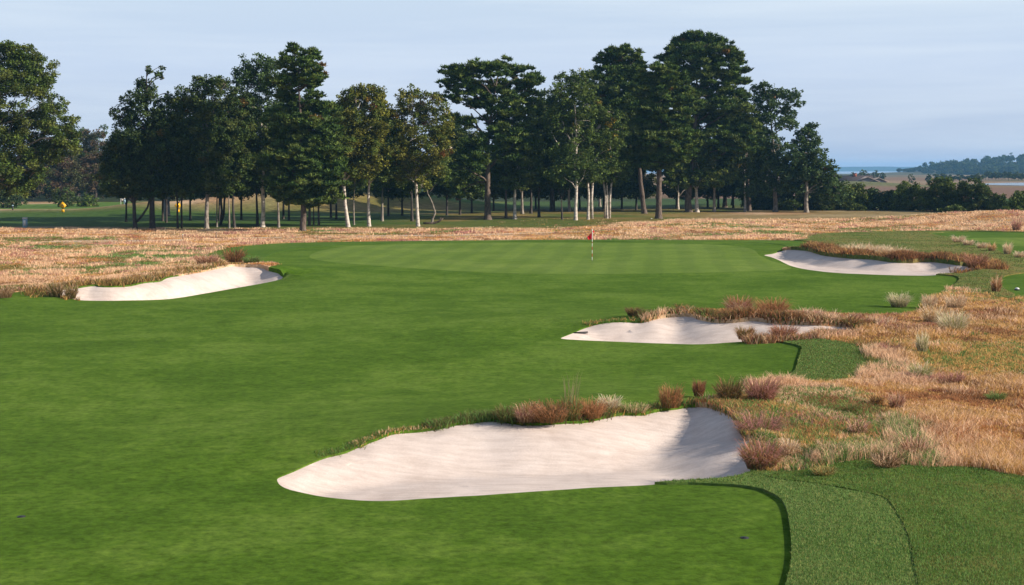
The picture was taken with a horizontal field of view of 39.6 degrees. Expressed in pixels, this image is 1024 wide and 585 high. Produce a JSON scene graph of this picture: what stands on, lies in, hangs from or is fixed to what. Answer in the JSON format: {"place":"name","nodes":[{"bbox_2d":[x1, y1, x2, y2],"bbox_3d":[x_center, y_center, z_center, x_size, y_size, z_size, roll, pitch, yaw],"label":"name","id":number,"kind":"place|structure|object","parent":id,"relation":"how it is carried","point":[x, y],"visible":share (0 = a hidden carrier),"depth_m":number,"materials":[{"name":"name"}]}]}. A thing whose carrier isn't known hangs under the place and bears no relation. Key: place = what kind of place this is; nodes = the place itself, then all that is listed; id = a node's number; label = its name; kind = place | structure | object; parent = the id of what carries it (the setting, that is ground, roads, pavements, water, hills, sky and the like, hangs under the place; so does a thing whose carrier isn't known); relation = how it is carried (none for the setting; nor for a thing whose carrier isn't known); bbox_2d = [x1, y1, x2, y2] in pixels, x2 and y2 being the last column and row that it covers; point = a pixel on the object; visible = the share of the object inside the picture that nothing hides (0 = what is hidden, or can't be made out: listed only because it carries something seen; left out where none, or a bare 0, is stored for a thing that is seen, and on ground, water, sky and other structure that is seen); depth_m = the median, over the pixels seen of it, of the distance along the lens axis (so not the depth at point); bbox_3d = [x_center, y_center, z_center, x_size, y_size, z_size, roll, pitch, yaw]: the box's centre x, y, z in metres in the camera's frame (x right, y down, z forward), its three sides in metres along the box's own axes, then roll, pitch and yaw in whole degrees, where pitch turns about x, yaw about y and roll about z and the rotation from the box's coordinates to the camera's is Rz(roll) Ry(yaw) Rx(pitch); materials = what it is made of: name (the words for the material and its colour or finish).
{"place":"outdoors","nodes":[
{"label":"outdoors","id":0,"kind":"place"},
{"bbox_2d":[63,266,282,300],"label":"sand bunker","id":1,"kind":"object","parent":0,"point":[225,278],"visible":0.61,"depth_m":78.12},
{"bbox_2d":[0,241,958,584],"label":"fairway","id":2,"kind":"structure","parent":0,"point":[166,441],"depth_m":37.05,"materials":[{"name":"plant"}]},
{"bbox_2d":[488,403,516,420],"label":"grass clump","id":3,"kind":"object","parent":2,"relation":"on","point":[503,414],"visible":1,"depth_m":33.86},
{"bbox_2d":[509,399,544,422],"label":"grass clump","id":4,"kind":"object","parent":2,"relation":"on","point":[523,416],"visible":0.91,"depth_m":33.79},
{"bbox_2d":[520,397,579,422],"bbox_3d":[0.787,2.764,33.859,1.718,0.612,1.644,0,5,0],"label":"grass clump","id":5,"kind":"object","parent":2,"relation":"on","point":[556,414],"visible":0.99,"depth_m":33.66,"materials":[{"name":"plant"}]},
{"bbox_2d":[558,376,583,419],"bbox_3d":[1.398,2.411,34.164,0.902,1.279,0.949,-4,6,-40],"label":"grass clump","id":6,"kind":"object","parent":2,"relation":"on","point":[574,408],"visible":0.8,"depth_m":34.10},
{"bbox_2d":[573,394,610,418],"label":"grass clump","id":7,"kind":"object","parent":2,"relation":"on","point":[594,410],"visible":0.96,"depth_m":34.34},
{"bbox_2d":[618,400,649,412],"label":"grass clump","id":8,"kind":"object","parent":2,"relation":"on","point":[636,408],"visible":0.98,"depth_m":35.26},
{"bbox_2d":[656,381,687,407],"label":"grass clump","id":9,"kind":"object","parent":2,"relation":"on","point":[672,398],"visible":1,"depth_m":35.98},
{"bbox_2d":[883,291,912,306],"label":"grass clump","id":10,"kind":"object","parent":2,"relation":"on","point":[895,301],"visible":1,"depth_m":67.83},
{"bbox_2d":[209,240,808,261],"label":"first cut turf","id":11,"kind":"structure","parent":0,"point":[262,251],"depth_m":126.75,"materials":[{"name":"plant"}]},
{"bbox_2d":[0,181,1023,475],"bbox_3d":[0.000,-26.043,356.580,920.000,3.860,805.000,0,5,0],"label":"rough ground","id":12,"kind":"structure","parent":0,"point":[40,211],"depth_m":202.24,"materials":[{"name":"plant"}]},
{"bbox_2d":[0,183,28,207],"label":"bush","id":13,"kind":"object","parent":12,"relation":"on","point":[8,203],"visible":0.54,"depth_m":244.23,"materials":[{"name":"green plant"}]},
{"bbox_2d":[0,39,82,198],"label":"oak tree","id":14,"kind":"object","parent":12,"relation":"on","point":[15,81],"visible":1,"depth_m":148.16,"materials":[{"name":"green plant"}]},
{"bbox_2d":[34,148,83,199],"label":"broadleaf tree","id":15,"kind":"object","parent":12,"relation":"on","point":[61,179],"visible":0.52,"depth_m":288.78,"materials":[{"name":"green plant"}]},
{"bbox_2d":[48,187,80,206],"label":"bush","id":16,"kind":"object","parent":12,"relation":"on","point":[62,198],"visible":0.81,"depth_m":249.07,"materials":[{"name":"green plant"}]},
{"bbox_2d":[68,128,106,200],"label":"broadleaf tree","id":17,"kind":"object","parent":12,"relation":"on","point":[88,145],"visible":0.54,"depth_m":297.20,"materials":[{"name":"green plant"}]},
{"bbox_2d":[88,165,147,221],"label":"oak tree","id":18,"kind":"object","parent":12,"relation":"on","point":[94,177],"visible":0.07,"depth_m":176.86,"materials":[{"name":"green plant"}]},
{"bbox_2d":[95,127,177,228],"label":"oak tree","id":19,"kind":"object","parent":12,"relation":"on","point":[125,190],"visible":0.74,"depth_m":155.56,"materials":[{"name":"green plant"}]},
{"bbox_2d":[108,65,181,228],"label":"cedar tree","id":20,"kind":"object","parent":12,"relation":"on","point":[130,117],"visible":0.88,"depth_m":155.73,"materials":[{"name":"green plant"}]},
{"bbox_2d":[140,91,209,228],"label":"oak tree","id":21,"kind":"object","parent":12,"relation":"on","point":[172,120],"visible":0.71,"depth_m":156.46,"materials":[{"name":"green plant"}]},
{"bbox_2d":[168,74,248,228],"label":"oak tree","id":22,"kind":"object","parent":12,"relation":"on","point":[202,107],"visible":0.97,"depth_m":155.87,"materials":[{"name":"green plant"}]},
{"bbox_2d":[0,141,438,201],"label":"woods","id":23,"kind":"object","parent":12,"relation":"on","point":[38,191],"visible":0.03,"depth_m":317.36,"materials":[{"name":"green plant"}]},
{"bbox_2d":[219,247,250,262],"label":"grass clump","id":24,"kind":"object","parent":12,"relation":"on","point":[236,256],"visible":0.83,"depth_m":89.45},
{"bbox_2d":[213,111,261,227],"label":"oak tree","id":25,"kind":"object","parent":12,"relation":"on","point":[239,144],"visible":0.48,"depth_m":158.29,"materials":[{"name":"green plant"}]},
{"bbox_2d":[218,89,265,227],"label":"oak tree","id":26,"kind":"object","parent":12,"relation":"on","point":[251,165],"visible":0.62,"depth_m":159.50,"materials":[{"name":"green plant"}]},
{"bbox_2d":[230,52,288,226],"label":"oak tree","id":27,"kind":"object","parent":12,"relation":"on","point":[250,76],"visible":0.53,"depth_m":160.52,"materials":[{"name":"green plant"}]},
{"bbox_2d":[255,121,290,226],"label":"oak tree","id":28,"kind":"object","parent":12,"relation":"on","point":[267,187],"visible":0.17,"depth_m":160.00,"materials":[{"name":"green plant"}]},
{"bbox_2d":[249,41,356,230],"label":"pine tree","id":29,"kind":"object","parent":12,"relation":"on","point":[306,150],"visible":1,"depth_m":148.64,"materials":[{"name":"green plant"}]},
{"bbox_2d":[325,173,364,218],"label":"oak tree","id":30,"kind":"object","parent":12,"relation":"on","point":[349,192],"visible":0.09,"depth_m":187.26,"materials":[{"name":"green plant"}]},
{"bbox_2d":[346,146,370,224],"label":"oak tree","id":31,"kind":"object","parent":12,"relation":"on","point":[360,183],"visible":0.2,"depth_m":167.32,"materials":[{"name":"green plant"}]},
{"bbox_2d":[329,82,396,226],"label":"oak tree","id":32,"kind":"object","parent":12,"relation":"on","point":[360,97],"visible":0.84,"depth_m":159.52,"materials":[{"name":"green plant"}]},
{"bbox_2d":[355,109,403,225],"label":"oak tree","id":33,"kind":"object","parent":12,"relation":"on","point":[383,173],"visible":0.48,"depth_m":162.00,"materials":[{"name":"green plant"}]},
{"bbox_2d":[365,152,405,220],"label":"oak tree","id":34,"kind":"object","parent":12,"relation":"on","point":[386,182],"visible":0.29,"depth_m":178.91,"materials":[{"name":"green plant"}]},
{"bbox_2d":[362,120,414,215],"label":"oak tree","id":35,"kind":"object","parent":12,"relation":"on","point":[391,193],"visible":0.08,"depth_m":199.03,"materials":[{"name":"green plant"}]},
{"bbox_2d":[385,151,436,220],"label":"oak tree","id":36,"kind":"object","parent":12,"relation":"on","point":[408,186],"visible":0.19,"depth_m":179.08,"materials":[{"name":"green plant"}]},
{"bbox_2d":[382,83,456,225],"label":"oak tree","id":37,"kind":"object","parent":12,"relation":"on","point":[422,109],"visible":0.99,"depth_m":161.79,"materials":[{"name":"green plant"}]},
{"bbox_2d":[417,158,452,221],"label":"oak tree","id":38,"kind":"object","parent":12,"relation":"on","point":[448,177],"visible":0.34,"depth_m":171.47,"materials":[{"name":"green plant"}]},
{"bbox_2d":[421,123,473,214],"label":"oak tree","id":39,"kind":"object","parent":12,"relation":"on","point":[455,144],"visible":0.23,"depth_m":200.64,"materials":[{"name":"green plant"}]},
{"bbox_2d":[435,117,484,214],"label":"oak tree","id":40,"kind":"object","parent":12,"relation":"on","point":[477,190],"visible":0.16,"depth_m":204.05,"materials":[{"name":"green plant"}]},
{"bbox_2d":[466,130,502,212],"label":"oak tree","id":41,"kind":"object","parent":12,"relation":"on","point":[494,187],"visible":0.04,"depth_m":212.62,"materials":[{"name":"green plant"}]},
{"bbox_2d":[435,54,545,219],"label":"pine tree","id":42,"kind":"object","parent":12,"relation":"on","point":[470,152],"visible":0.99,"depth_m":181.83,"materials":[{"name":"green plant"}]},
{"bbox_2d":[489,149,517,217],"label":"pine tree","id":43,"kind":"object","parent":12,"relation":"on","point":[496,171],"visible":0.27,"depth_m":189.80,"materials":[{"name":"green plant"}]},
{"bbox_2d":[0,209,1023,476],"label":"fescue grass","id":44,"kind":"structure","parent":12,"relation":"on","point":[978,429],"depth_m":52.17,"materials":[{"name":"plant"}]},
{"bbox_2d":[19,241,1012,458],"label":"rim grass","id":45,"kind":"structure","parent":12,"relation":"on","point":[746,311],"depth_m":56.34,"materials":[{"name":"plant"}]},
{"bbox_2d":[492,133,546,218],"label":"oak tree","id":46,"kind":"object","parent":12,"relation":"on","point":[522,176],"visible":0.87,"depth_m":185.03,"materials":[{"name":"green plant"}]},
{"bbox_2d":[521,105,564,216],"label":"oak tree","id":47,"kind":"object","parent":12,"relation":"on","point":[542,183],"visible":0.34,"depth_m":192.54,"materials":[{"name":"green plant"}]},
{"bbox_2d":[527,94,581,206],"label":"oak tree","id":48,"kind":"object","parent":12,"relation":"on","point":[544,193],"visible":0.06,"depth_m":226.87,"materials":[{"name":"green plant"}]},
{"bbox_2d":[538,90,574,210],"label":"oak tree","id":49,"kind":"object","parent":12,"relation":"on","point":[551,190],"visible":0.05,"depth_m":224.59,"materials":[{"name":"green plant"}]},
{"bbox_2d":[541,68,605,219],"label":"birch tree","id":50,"kind":"object","parent":12,"relation":"on","point":[574,162],"visible":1,"depth_m":181.63,"materials":[{"name":"green plant"}]},
{"bbox_2d":[557,105,607,209],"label":"oak tree","id":51,"kind":"object","parent":12,"relation":"on","point":[599,188],"visible":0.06,"depth_m":231.91,"materials":[{"name":"green plant"}]},
{"bbox_2d":[576,81,613,208],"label":"oak tree","id":52,"kind":"object","parent":12,"relation":"on","point":[598,95],"visible":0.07,"depth_m":235.46,"materials":[{"name":"green plant"}]},
{"bbox_2d":[580,105,629,218],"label":"birch tree","id":53,"kind":"object","parent":12,"relation":"on","point":[605,147],"visible":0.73,"depth_m":185.09,"materials":[{"name":"green plant"}]},
{"bbox_2d":[594,132,633,217],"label":"birch tree","id":54,"kind":"object","parent":12,"relation":"on","point":[611,178],"visible":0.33,"depth_m":190.07,"materials":[{"name":"green plant"}]},
{"bbox_2d":[585,43,649,213],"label":"pine tree","id":55,"kind":"object","parent":12,"relation":"on","point":[621,64],"visible":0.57,"depth_m":208.62,"materials":[{"name":"green plant"}]},
{"bbox_2d":[612,96,656,209],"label":"oak tree","id":56,"kind":"object","parent":12,"relation":"on","point":[632,185],"visible":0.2,"depth_m":228.73,"materials":[{"name":"green plant"}]},
{"bbox_2d":[621,60,704,218],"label":"pine tree","id":57,"kind":"object","parent":12,"relation":"on","point":[658,120],"visible":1,"depth_m":188.17,"materials":[{"name":"green plant"}]},
{"bbox_2d":[662,167,687,208],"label":"oak tree","id":58,"kind":"object","parent":12,"relation":"on","point":[671,178],"visible":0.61,"depth_m":232.92,"materials":[{"name":"green plant"}]},
{"bbox_2d":[653,143,701,207],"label":"oak tree","id":59,"kind":"object","parent":12,"relation":"on","point":[669,193],"visible":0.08,"depth_m":237.25,"materials":[{"name":"green plant"}]},
{"bbox_2d":[673,146,717,211],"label":"oak tree","id":60,"kind":"object","parent":12,"relation":"on","point":[695,177],"visible":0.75,"depth_m":217.22,"materials":[{"name":"green plant"}]},
{"bbox_2d":[653,29,766,211],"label":"pine tree","id":61,"kind":"object","parent":12,"relation":"on","point":[697,50],"visible":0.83,"depth_m":215.29,"materials":[{"name":"green plant"}]},
{"bbox_2d":[693,148,740,211],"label":"oak tree","id":62,"kind":"object","parent":12,"relation":"on","point":[724,173],"visible":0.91,"depth_m":217.56,"materials":[{"name":"green plant"}]},
{"bbox_2d":[707,151,746,207],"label":"oak tree","id":63,"kind":"object","parent":12,"relation":"on","point":[725,191],"visible":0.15,"depth_m":236.18,"materials":[{"name":"green plant"}]},
{"bbox_2d":[705,375,749,399],"bbox_3d":[5.559,2.446,36.571,1.372,0.736,1.325,0,5,0],"label":"grass clump","id":64,"kind":"object","parent":12,"relation":"on","point":[730,390],"visible":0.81,"depth_m":36.45,"materials":[{"name":"plant"}]},
{"bbox_2d":[728,153,758,210],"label":"birch tree","id":65,"kind":"object","parent":12,"relation":"on","point":[743,161],"visible":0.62,"depth_m":222.19,"materials":[{"name":"green plant"}]},
{"bbox_2d":[725,129,785,198],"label":"oak tree","id":66,"kind":"object","parent":12,"relation":"on","point":[736,187],"visible":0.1,"depth_m":233.29,"materials":[{"name":"green plant"}]},
{"bbox_2d":[722,408,794,435],"bbox_3d":[5.755,3.074,33.134,2.054,0.770,2.012,0,5,0],"label":"grass clump","id":67,"kind":"object","parent":12,"relation":"on","point":[772,423],"visible":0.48,"depth_m":33.00,"materials":[{"name":"plant"}]},
{"bbox_2d":[735,375,783,401],"bbox_3d":[6.484,2.453,36.594,1.581,0.770,1.656,5,7,43],"label":"grass clump","id":68,"kind":"object","parent":12,"relation":"on","point":[760,391],"visible":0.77,"depth_m":36.42,"materials":[{"name":"plant"}]},
{"bbox_2d":[729,436,794,469],"bbox_3d":[5.353,3.418,30.425,1.713,0.713,1.695,-3,6,-30],"label":"grass clump","id":69,"kind":"object","parent":12,"relation":"on","point":[756,457],"visible":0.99,"depth_m":30.28,"materials":[{"name":"plant"}]},
{"bbox_2d":[740,183,783,209],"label":"shrub","id":70,"kind":"object","parent":12,"relation":"on","point":[760,201],"visible":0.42,"depth_m":230.13,"materials":[{"name":"green plant"}]},
{"bbox_2d":[738,80,806,211],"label":"oak tree","id":71,"kind":"object","parent":12,"relation":"on","point":[769,160],"visible":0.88,"depth_m":218.82,"materials":[{"name":"green plant"}]},
{"bbox_2d":[752,294,793,312],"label":"grass clump","id":72,"kind":"object","parent":12,"relation":"on","point":[773,305],"visible":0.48,"depth_m":57.64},
{"bbox_2d":[771,188,827,210],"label":"shrub","id":73,"kind":"object","parent":12,"relation":"on","point":[789,202],"visible":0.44,"depth_m":226.27,"materials":[{"name":"green plant"}]},
{"bbox_2d":[768,122,852,212],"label":"oak tree","id":74,"kind":"object","parent":12,"relation":"on","point":[813,175],"visible":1,"depth_m":215.96,"materials":[{"name":"green plant"}]},
{"bbox_2d":[802,192,848,210],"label":"shrub","id":75,"kind":"object","parent":12,"relation":"on","point":[815,203],"visible":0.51,"depth_m":226.19,"materials":[{"name":"green plant"}]},
{"bbox_2d":[837,182,878,209],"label":"shrub","id":76,"kind":"object","parent":12,"relation":"on","point":[858,191],"visible":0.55,"depth_m":227.79,"materials":[{"name":"green plant"}]},
{"bbox_2d":[844,418,873,434],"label":"grass clump","id":77,"kind":"object","parent":12,"relation":"on","point":[854,427],"visible":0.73,"depth_m":32.89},
{"bbox_2d":[837,173,888,182],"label":"house","id":78,"kind":"structure","parent":12,"relation":"on","point":[864,178],"depth_m":608.66,"materials":[{"name":"grey"}]},
{"bbox_2d":[885,390,907,407],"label":"grass clump","id":79,"kind":"object","parent":12,"relation":"on","point":[894,401],"visible":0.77,"depth_m":37.02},
{"bbox_2d":[887,180,923,210],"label":"shrub","id":80,"kind":"object","parent":12,"relation":"on","point":[906,196],"visible":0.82,"depth_m":223.99,"materials":[{"name":"green plant"}]},
{"bbox_2d":[898,431,931,455],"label":"grass clump","id":81,"kind":"object","parent":12,"relation":"on","point":[918,445],"visible":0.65,"depth_m":30.62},
{"bbox_2d":[906,360,937,376],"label":"grass clump","id":82,"kind":"object","parent":12,"relation":"on","point":[926,370],"visible":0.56,"depth_m":43.03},
{"bbox_2d":[910,302,959,321],"bbox_3d":[17.166,0.763,57.823,2.094,1.010,2.091,-1,5,-16],"label":"grass clump","id":83,"kind":"object","parent":12,"relation":"on","point":[926,314],"visible":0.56,"depth_m":57.63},
{"bbox_2d":[916,176,959,211],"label":"shrub","id":84,"kind":"object","parent":12,"relation":"on","point":[927,199],"visible":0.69,"depth_m":220.40,"materials":[{"name":"green plant"}]},
{"bbox_2d":[930,309,979,330],"bbox_3d":[16.717,1.032,53.951,2.319,1.025,2.119,0,5,0],"label":"grass clump","id":85,"kind":"object","parent":12,"relation":"on","point":[958,323],"visible":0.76,"depth_m":53.78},
{"bbox_2d":[941,294,974,307],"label":"grass clump","id":86,"kind":"object","parent":12,"relation":"on","point":[952,302],"visible":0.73,"depth_m":66.67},
{"bbox_2d":[935,177,1002,211],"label":"shrub","id":87,"kind":"object","parent":12,"relation":"on","point":[980,193],"visible":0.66,"depth_m":215.63,"materials":[{"name":"green plant"}]},
{"bbox_2d":[985,193,1008,210],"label":"shrub","id":88,"kind":"object","parent":12,"relation":"on","point":[999,200],"visible":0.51,"depth_m":208.32,"materials":[{"name":"green plant"}]},
{"bbox_2d":[999,189,1023,210],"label":"shrub","id":89,"kind":"object","parent":12,"relation":"on","point":[1016,201],"visible":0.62,"depth_m":196.94,"materials":[{"name":"green plant"}]},
{"bbox_2d":[0,0,1023,166],"label":"sky","id":90,"kind":"structure","parent":0,"point":[887,83],"materials":[{"name":"blue"}]},
{"bbox_2d":[277,407,750,500],"bbox_3d":[0.727,3.725,31.493,11.774,0.874,6.139,-2,5,-25],"label":"sand bunker","id":91,"kind":"object","parent":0,"point":[483,458],"visible":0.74,"depth_m":32.40},
{"bbox_2d":[309,243,790,273],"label":"putting green","id":92,"kind":"object","parent":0,"point":[583,258],"visible":1,"depth_m":105.72,"materials":[{"name":"plant"}]},
{"bbox_2d":[561,317,849,343],"bbox_3d":[7.643,1.645,55.447,11.557,0.937,4.889,0,5,0],"label":"sand bunker","id":93,"kind":"object","parent":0,"point":[681,330],"visible":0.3,"depth_m":56.16},
{"bbox_2d":[655,470,917,584],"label":"first cut turf","id":94,"kind":"structure","parent":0,"point":[727,483],"depth_m":25.52,"materials":[{"name":"plant"}]},
{"bbox_2d":[663,167,913,170],"bbox_3d":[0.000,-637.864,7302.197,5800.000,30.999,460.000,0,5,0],"label":"sea","id":95,"kind":"structure","parent":0,"point":[868,168],"depth_m":7168.25,"materials":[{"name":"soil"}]},
{"bbox_2d":[777,339,865,379],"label":"first cut turf","id":96,"kind":"structure","parent":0,"point":[820,358],"depth_m":47.68,"materials":[{"name":"plant"}]},
{"bbox_2d":[646,174,1023,181],"bbox_3d":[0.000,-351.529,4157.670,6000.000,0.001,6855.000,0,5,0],"label":"marsh","id":97,"kind":"structure","parent":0,"point":[901,178],"depth_m":990.33,"materials":[{"name":"plant"}]},
{"bbox_2d":[932,171,1023,180],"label":"woods","id":98,"kind":"object","parent":97,"relation":"on","point":[1004,174],"visible":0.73,"depth_m":937.68,"materials":[{"name":"green plant"}]},
{"bbox_2d":[660,230,1023,584],"bbox_3d":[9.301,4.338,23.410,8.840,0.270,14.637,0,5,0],"label":"rough turf","id":99,"kind":"structure","parent":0,"point":[931,506],"depth_m":26.71,"materials":[{"name":"plant"}]},
{"bbox_2d":[869,450,911,467],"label":"grass clump","id":100,"kind":"object","parent":99,"relation":"on","point":[882,462],"visible":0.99,"depth_m":29.94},
{"bbox_2d":[765,250,968,275],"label":"sand bunker","id":101,"kind":"object","parent":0,"point":[807,260],"visible":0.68,"depth_m":97.49},
{"bbox_2d":[789,230,1023,297],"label":"rough turf","id":102,"kind":"structure","parent":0,"point":[924,249],"depth_m":113.46,"materials":[{"name":"plant"}]},
{"bbox_2d":[960,251,991,267],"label":"grass clump","id":103,"kind":"object","parent":102,"relation":"on","point":[973,261],"visible":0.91,"depth_m":90.71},
{"bbox_2d":[838,162,1023,174],"bbox_3d":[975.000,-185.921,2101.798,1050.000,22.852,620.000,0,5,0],"label":"hill","id":104,"kind":"structure","parent":0,"point":[906,173],"depth_m":1969.57,"materials":[{"name":"soil"}]},
{"bbox_2d":[896,153,1023,174],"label":"woods","id":105,"kind":"object","parent":104,"relation":"on","point":[973,166],"visible":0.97,"depth_m":1960.11,"materials":[{"name":"green plant"}]},
{"bbox_2d":[932,232,1023,253],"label":"fairway","id":106,"kind":"structure","parent":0,"point":[1020,249],"depth_m":141.61,"materials":[{"name":"plant"}]},
{"bbox_2d":[965,238,1023,245],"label":"putting green","id":107,"kind":"object","parent":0,"point":[1017,241],"visible":0.81,"depth_m":130.99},
{"bbox_2d":[1001,273,1023,296],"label":"tee ground","id":108,"kind":"structure","parent":0,"point":[1010,283],"depth_m":81.65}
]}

